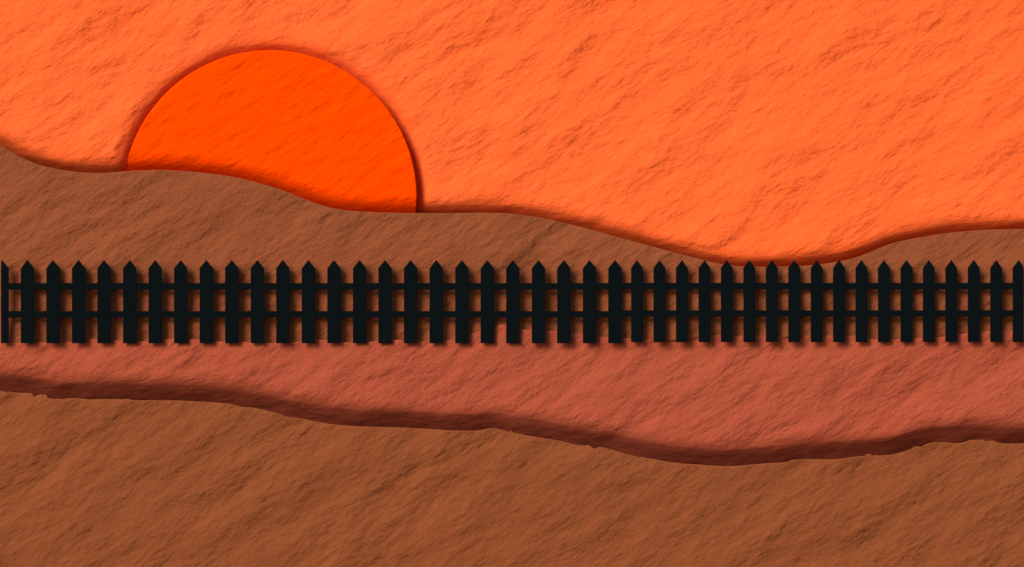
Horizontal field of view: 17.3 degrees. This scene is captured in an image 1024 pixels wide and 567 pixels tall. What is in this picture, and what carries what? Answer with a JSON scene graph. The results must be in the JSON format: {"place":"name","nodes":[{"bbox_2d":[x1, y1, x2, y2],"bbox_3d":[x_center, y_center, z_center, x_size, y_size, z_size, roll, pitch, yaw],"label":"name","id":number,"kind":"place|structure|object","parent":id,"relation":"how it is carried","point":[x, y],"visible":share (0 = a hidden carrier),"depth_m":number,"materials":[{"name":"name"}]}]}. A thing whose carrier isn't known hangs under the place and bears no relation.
{"place":"outdoors","nodes":[
{"label":"outdoors","id":0,"kind":"place"},
{"bbox_2d":[127,50,416,212],"bbox_3d":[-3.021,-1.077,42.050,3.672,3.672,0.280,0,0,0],"label":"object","id":1,"kind":"object","parent":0,"point":[316,130],"visible":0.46,"depth_m":41.92,"materials":[{"name":"orange paint"}]},
{"bbox_2d":[0,0,1023,266],"bbox_3d":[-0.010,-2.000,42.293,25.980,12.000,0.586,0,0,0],"label":"sky","id":2,"kind":"structure","parent":0,"point":[766,132],"depth_m":42.05,"materials":[{"name":"orange paint"}]},
{"bbox_2d":[0,391,1023,566],"bbox_3d":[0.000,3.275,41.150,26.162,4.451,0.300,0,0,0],"label":"terrain","id":3,"kind":"structure","parent":0,"point":[123,483],"depth_m":41.04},
{"bbox_2d":[0,325,1023,465],"bbox_3d":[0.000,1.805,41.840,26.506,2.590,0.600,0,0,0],"label":"ground","id":4,"kind":"structure","parent":0,"point":[716,401],"depth_m":41.59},
{"bbox_2d":[1,260,621,342],"bbox_3d":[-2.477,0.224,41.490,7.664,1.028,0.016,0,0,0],"label":"picket fence","id":5,"kind":"object","parent":4,"relation":"on","point":[308,286],"visible":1,"depth_m":41.48,"materials":[{"name":"black paint"}]},
{"bbox_2d":[622,260,1022,341],"bbox_3d":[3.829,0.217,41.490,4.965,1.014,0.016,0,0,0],"label":"picket fence","id":6,"kind":"object","parent":4,"relation":"on","point":[817,313],"visible":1,"depth_m":41.48,"materials":[{"name":"black paint"}]},
{"bbox_2d":[0,145,1023,342],"bbox_3d":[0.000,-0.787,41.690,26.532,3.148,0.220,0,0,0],"label":"hills","id":7,"kind":"structure","parent":0,"point":[142,221],"depth_m":41.62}
]}

